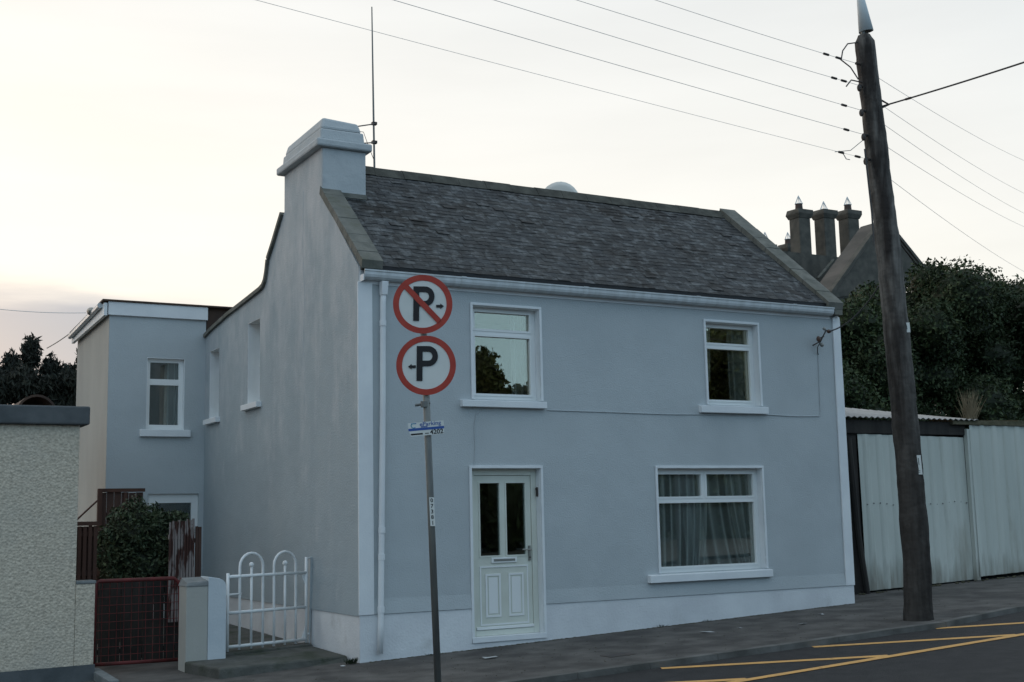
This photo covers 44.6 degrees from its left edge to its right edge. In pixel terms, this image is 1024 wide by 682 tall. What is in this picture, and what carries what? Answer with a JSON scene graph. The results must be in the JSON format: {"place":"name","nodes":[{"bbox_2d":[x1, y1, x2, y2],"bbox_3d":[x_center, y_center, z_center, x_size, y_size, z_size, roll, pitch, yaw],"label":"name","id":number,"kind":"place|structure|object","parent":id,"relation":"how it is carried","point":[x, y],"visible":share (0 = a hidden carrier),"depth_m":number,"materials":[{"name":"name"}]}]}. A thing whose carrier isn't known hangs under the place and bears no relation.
{"place":"outdoors","nodes":[
{"label":"outdoors","id":0,"kind":"place"},
{"bbox_2d":[163,622,297,649],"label":"yard path","id":1,"kind":"structure","parent":0,"point":[245,635],"depth_m":17.28,"materials":[{"name":"concrete"}]},
{"bbox_2d":[0,0,1023,404],"label":"sky","id":2,"kind":"structure","parent":0,"point":[144,143],"materials":[{"name":"white"}]},
{"bbox_2d":[84,574,1023,681],"bbox_3d":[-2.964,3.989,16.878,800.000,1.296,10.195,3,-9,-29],"label":"footpath","id":3,"kind":"structure","parent":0,"point":[971,597],"depth_m":15.18,"materials":[{"name":"concrete"}]},
{"bbox_2d":[0,404,95,681],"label":"pebbledash wall","id":4,"kind":"structure","parent":3,"relation":"on","point":[47,604],"depth_m":14.45,"materials":[{"name":"concrete"}]},
{"bbox_2d":[76,521,99,579],"bbox_3d":[-5.167,2.884,15.047,0.330,1.400,0.090,3,-9,-29],"label":"slat fence","id":5,"kind":"object","parent":3,"relation":"on","point":[86,560],"visible":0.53,"depth_m":15.10,"materials":[{"name":"brown wood"}]},
{"bbox_2d":[77,500,97,519],"bbox_3d":[-5.301,2.123,15.499,0.024,0.298,0.548,-3,-8,13],"label":"brace rod","id":6,"kind":"object","parent":5,"relation":"attached to","point":[86,510],"visible":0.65,"depth_m":15.53,"materials":[{"name":"grey metal"}]},
{"bbox_2d":[94,668,118,681],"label":"edging strip","id":7,"kind":"object","parent":3,"relation":"on","point":[100,675],"visible":0.73,"depth_m":14.28,"materials":[{"name":"concrete"}]},
{"bbox_2d":[96,488,144,643],"bbox_3d":[-5.630,3.211,17.914,0.670,2.175,0.120,3,-9,-29],"label":"tall fence panel","id":8,"kind":"object","parent":3,"relation":"on","point":[116,497],"visible":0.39,"depth_m":17.96,"materials":[{"name":"brown wood"}]},
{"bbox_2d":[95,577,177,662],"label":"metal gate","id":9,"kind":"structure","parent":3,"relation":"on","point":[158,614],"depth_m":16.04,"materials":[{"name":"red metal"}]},
{"bbox_2d":[178,576,225,671],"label":"gate pier","id":10,"kind":"structure","parent":3,"relation":"on","point":[202,617],"depth_m":14.96,"materials":[{"name":"paint"}]},
{"bbox_2d":[185,642,347,678],"bbox_3d":[-3.031,3.925,15.095,1.804,0.319,1.718,3,-9,-29],"label":"doorstep platform","id":11,"kind":"structure","parent":3,"relation":"on","point":[247,661],"depth_m":14.74,"materials":[{"name":"concrete"}]},
{"bbox_2d":[343,657,357,664],"bbox_3d":[-1.889,3.762,14.689,0.215,0.089,0.099,3,-9,-29],"label":"weed","id":12,"kind":"object","parent":3,"relation":"on","point":[353,661],"visible":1,"depth_m":14.69,"materials":[{"name":"green plant"}]},
{"bbox_2d":[393,275,455,681],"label":"parking sign","id":13,"kind":"object","parent":3,"relation":"on","point":[425,363],"visible":1,"depth_m":13.05,"materials":[{"name":"metal"}]},
{"bbox_2d":[600,652,633,657],"bbox_3d":[1.206,3.584,14.248,0.340,0.017,0.220,3,-9,-29],"label":"utility cover","id":14,"kind":"object","parent":3,"relation":"on","point":[617,654],"visible":1,"depth_m":14.23,"materials":[{"name":"metal"}]},
{"bbox_2d":[835,0,933,620],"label":"utility pole","id":15,"kind":"object","parent":3,"relation":"on","point":[917,567],"visible":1,"depth_m":16.47,"materials":[{"name":"wood"}]},
{"bbox_2d":[257,0,861,157],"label":"overhead wire","id":16,"kind":"object","parent":15,"relation":"attached to","point":[841,152],"visible":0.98,"depth_m":13.44,"materials":[{"name":"grey metal"}]},
{"bbox_2d":[394,0,860,133],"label":"overhead wire","id":17,"kind":"object","parent":15,"relation":"attached to","point":[845,129],"visible":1,"depth_m":14.04,"materials":[{"name":"grey metal"}]},
{"bbox_2d":[495,0,859,109],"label":"overhead wire","id":18,"kind":"object","parent":15,"relation":"attached to","point":[844,105],"visible":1,"depth_m":14.67,"materials":[{"name":"grey metal"}]},
{"bbox_2d":[577,0,856,84],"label":"overhead wire","id":19,"kind":"object","parent":15,"relation":"attached to","point":[836,78],"visible":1,"depth_m":15.50,"materials":[{"name":"grey metal"}]},
{"bbox_2d":[656,0,853,62],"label":"overhead wire","id":20,"kind":"object","parent":15,"relation":"attached to","point":[836,57],"visible":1,"depth_m":15.97,"materials":[{"name":"grey metal"}]},
{"bbox_2d":[829,286,878,331],"bbox_3d":[4.878,-0.448,17.847,0.020,0.347,2.184,-1,-8,-4],"label":"supply cable","id":21,"kind":"object","parent":15,"relation":"attached to","point":[858,312],"visible":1,"depth_m":17.64,"materials":[{"name":"grey metal"}]},
{"bbox_2d":[879,78,1021,159],"bbox_3d":[10.617,-4.449,27.616,0.006,4.299,23.432,-6,-9,28],"label":"overhead wire","id":22,"kind":"object","parent":15,"relation":"attached to","point":[941,116],"visible":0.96,"depth_m":21.58,"materials":[{"name":"grey metal"}]},
{"bbox_2d":[882,61,1023,106],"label":"overhead cable","id":23,"kind":"object","parent":15,"relation":"attached to","point":[908,98],"visible":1,"depth_m":15.69,"materials":[{"name":"grey metal"}]},
{"bbox_2d":[885,107,1022,192],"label":"overhead wire","id":24,"kind":"object","parent":15,"relation":"attached to","point":[946,148],"visible":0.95,"depth_m":21.65,"materials":[{"name":"grey metal"}]},
{"bbox_2d":[885,125,1022,212],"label":"overhead wire","id":25,"kind":"object","parent":15,"relation":"attached to","point":[945,166],"visible":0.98,"depth_m":21.55,"materials":[{"name":"grey metal"}]},
{"bbox_2d":[889,148,1023,226],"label":"overhead wire","id":26,"kind":"object","parent":15,"relation":"attached to","point":[943,182],"visible":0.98,"depth_m":21.23,"materials":[{"name":"grey metal"}]},
{"bbox_2d":[893,181,1020,269],"bbox_3d":[10.602,-2.035,27.446,0.006,2.274,23.554,-5,-9,28],"label":"overhead wire","id":27,"kind":"object","parent":15,"relation":"attached to","point":[944,219],"visible":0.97,"depth_m":20.83,"materials":[{"name":"grey"}]},
{"bbox_2d":[845,407,1023,594],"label":"corrugated shed","id":28,"kind":"structure","parent":3,"relation":"on","point":[973,474],"depth_m":21.30,"materials":[{"name":"paint"}]},
{"bbox_2d":[857,434,973,590],"bbox_3d":[6.791,2.839,20.904,2.490,2.535,0.036,3,-9,-29],"label":"sliding door","id":29,"kind":"structure","parent":28,"relation":"in","point":[943,458],"depth_m":20.96,"materials":[{"name":"paint"}]},
{"bbox_2d":[955,388,986,418],"bbox_3d":[8.106,1.136,22.101,0.584,0.619,0.350,3,-9,-29],"label":"dry grass tuft","id":30,"kind":"object","parent":28,"relation":"on","point":[969,411],"visible":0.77,"depth_m":22.04,"materials":[{"name":"beige plant"}]},
{"bbox_2d":[858,575,1023,594],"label":"leaf debris","id":31,"kind":"object","parent":3,"relation":"on","point":[1014,576],"visible":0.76,"depth_m":21.05,"materials":[{"name":"brown plant"}]},
{"bbox_2d":[562,612,1023,681],"bbox_3d":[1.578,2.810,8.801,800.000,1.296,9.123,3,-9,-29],"label":"road","id":32,"kind":"structure","parent":0,"point":[1000,660],"depth_m":13.10,"materials":[{"name":"grey asphalt"}]},
{"bbox_2d":[661,622,1023,681],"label":"road markings","id":33,"kind":"object","parent":32,"relation":"on","point":[856,661],"visible":1,"depth_m":13.48,"materials":[{"name":"paint"}]},
{"bbox_3d":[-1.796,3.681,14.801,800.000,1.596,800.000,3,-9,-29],"label":"ground","id":34,"kind":"structure","parent":0,"visible":0},
{"bbox_2d":[0,366,21,404],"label":"conifer tree","id":35,"kind":"object","parent":34,"relation":"on","point":[4,399],"visible":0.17,"depth_m":27.46,"materials":[{"name":"green plant"}]},
{"bbox_2d":[0,332,62,405],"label":"conifer tree","id":36,"kind":"object","parent":34,"relation":"on","point":[28,380],"visible":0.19,"depth_m":28.07,"materials":[{"name":"green plant"}]},
{"bbox_2d":[15,394,54,405],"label":"arched shed","id":37,"kind":"structure","parent":34,"relation":"on","point":[36,399],"depth_m":18.37,"materials":[{"name":"metal"}]},
{"bbox_2d":[44,348,76,405],"bbox_3d":[-10.039,3.012,28.923,2.345,6.050,2.661,3,-9,-29],"label":"conifer tree","id":38,"kind":"object","parent":34,"relation":"on","point":[65,384],"visible":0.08,"depth_m":28.23,"materials":[{"name":"green plant"}]},
{"bbox_2d":[96,493,189,657],"bbox_3d":[-4.940,3.174,16.656,1.366,2.280,0.901,3,-9,-29],"label":"garden bush","id":39,"kind":"object","parent":34,"relation":"on","point":[135,542],"visible":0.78,"depth_m":16.49,"materials":[{"name":"green plant"}]},
{"bbox_2d":[67,118,854,662],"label":"house","id":40,"kind":"structure","parent":34,"relation":"on","point":[637,406],"depth_m":17.40,"materials":[{"name":"paint"}]},
{"bbox_2d":[0,309,55,312],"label":"distant wire","id":41,"kind":"object","parent":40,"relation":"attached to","point":[30,311],"visible":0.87,"depth_m":51.62,"materials":[{"name":"grey metal"}]},
{"bbox_2d":[139,357,190,436],"bbox_3d":[-5.857,0.956,21.017,0.835,1.325,0.304,3,-9,-29],"label":"window","id":42,"kind":"structure","parent":40,"relation":"in","point":[167,430],"depth_m":21.03,"materials":[{"name":"white paint"}]},
{"bbox_2d":[148,494,197,610],"bbox_3d":[-5.659,3.581,20.729,0.840,2.070,0.070,3,-9,-29],"label":"door","id":43,"kind":"structure","parent":40,"relation":"in","point":[192,499],"depth_m":20.89,"materials":[{"name":"white plastic"}]},
{"bbox_2d":[167,518,194,621],"bbox_3d":[-4.297,2.970,16.200,0.335,1.314,0.060,3,-9,-29],"label":"weathered fence panel","id":44,"kind":"object","parent":40,"relation":"attached to","point":[181,553],"visible":0.76,"depth_m":16.19,"materials":[{"name":"brown wood"}]},
{"bbox_2d":[194,526,201,576],"bbox_3d":[-4.111,3.034,16.313,0.085,1.212,0.050,3,-9,-29],"label":"brown fence panel","id":45,"kind":"object","parent":40,"relation":"attached to","point":[198,535],"visible":0.57,"depth_m":16.33,"materials":[{"name":"brown wood"}]},
{"bbox_2d":[203,348,219,424],"bbox_3d":[-4.894,0.761,20.858,0.335,1.245,0.740,3,-9,-29],"label":"window","id":46,"kind":"structure","parent":40,"relation":"in","point":[214,417],"depth_m":21.07,"materials":[{"name":"white paint"}]},
{"bbox_2d":[240,318,260,410],"bbox_3d":[-3.856,0.364,19.025,0.335,1.355,0.780,3,-9,-29],"label":"window","id":47,"kind":"structure","parent":40,"relation":"in","point":[254,401],"depth_m":19.27,"materials":[{"name":"white paint"}]},
{"bbox_2d":[226,550,311,651],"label":"garden gate","id":48,"kind":"structure","parent":40,"relation":"attached to","point":[307,576],"depth_m":15.82,"materials":[{"name":"metal"}]},
{"bbox_2d":[358,7,376,167],"bbox_3d":[-2.241,-3.707,17.826,0.411,2.500,0.843,-3,-8,11],"label":"aerial","id":49,"kind":"object","parent":40,"relation":"attached to","point":[374,141],"visible":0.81,"depth_m":18.09,"materials":[{"name":"metal"}]},
{"bbox_2d":[460,302,546,408],"bbox_3d":[-0.188,0.210,16.377,1.247,1.360,0.389,3,-9,-29],"label":"window","id":50,"kind":"structure","parent":40,"relation":"in","point":[533,335],"depth_m":16.47,"materials":[{"name":"white paint"}]},
{"bbox_2d":[469,465,546,642],"bbox_3d":[-0.087,2.704,15.994,1.079,2.199,0.200,3,-9,-29],"label":"door","id":51,"kind":"structure","parent":40,"relation":"in","point":[508,592],"depth_m":16.03,"materials":[{"name":"white paint"}]},
{"bbox_2d":[545,182,577,192],"bbox_3d":[0.777,-2.062,20.381,0.629,1.038,0.467,-4,-9,19],"label":"satellite dish","id":52,"kind":"object","parent":40,"relation":"attached to","point":[563,186],"visible":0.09,"depth_m":20.31,"materials":[{"name":"white paint"}]},
{"bbox_2d":[648,466,772,582],"bbox_3d":[2.705,2.563,17.633,2.144,1.585,0.370,3,-9,-29],"label":"window","id":53,"kind":"structure","parent":40,"relation":"in","point":[701,489],"depth_m":17.76,"materials":[{"name":"white paint"}]},
{"bbox_2d":[699,319,768,413],"bbox_3d":[3.141,0.387,18.169,1.235,1.355,0.294,3,-9,-29],"label":"window","id":54,"kind":"structure","parent":40,"relation":"in","point":[743,339],"depth_m":18.33,"materials":[{"name":"white paint"}]},
{"bbox_2d":[498,605,1023,681],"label":"kerb","id":55,"kind":"structure","parent":34,"relation":"on","point":[626,668],"depth_m":14.19,"materials":[{"name":"concrete"}]},
{"bbox_2d":[764,195,924,405],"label":"stone house","id":56,"kind":"structure","parent":34,"relation":"on","point":[849,269],"depth_m":53.55,"materials":[{"name":"stone"}]},
{"bbox_2d":[838,293,916,419],"bbox_3d":[8.137,2.170,31.486,5.966,6.900,4.379,3,-9,-29],"label":"leafy tree","id":57,"kind":"object","parent":34,"relation":"on","point":[865,322],"visible":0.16,"depth_m":31.64,"materials":[{"name":"green plant"}]},
{"bbox_2d":[842,254,1023,428],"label":"evergreen tree","id":58,"kind":"object","parent":34,"relation":"on","point":[954,314],"visible":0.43,"depth_m":33.26,"materials":[{"name":"green plant"}]},
{"bbox_2d":[932,274,1023,419],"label":"evergreen tree","id":59,"kind":"object","parent":34,"relation":"on","point":[1000,356],"visible":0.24,"depth_m":35.35,"materials":[{"name":"green plant"}]},
{"bbox_3d":[-5.022,3.420,14.890,0.025,1.090,0.060,3,-9,-29],"label":"gate post","id":60,"kind":"object","parent":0,"visible":0},
{"bbox_2d":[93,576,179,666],"bbox_3d":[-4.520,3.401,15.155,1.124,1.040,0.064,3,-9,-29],"label":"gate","id":61,"kind":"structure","parent":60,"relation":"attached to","point":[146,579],"depth_m":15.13,"materials":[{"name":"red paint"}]}
]}

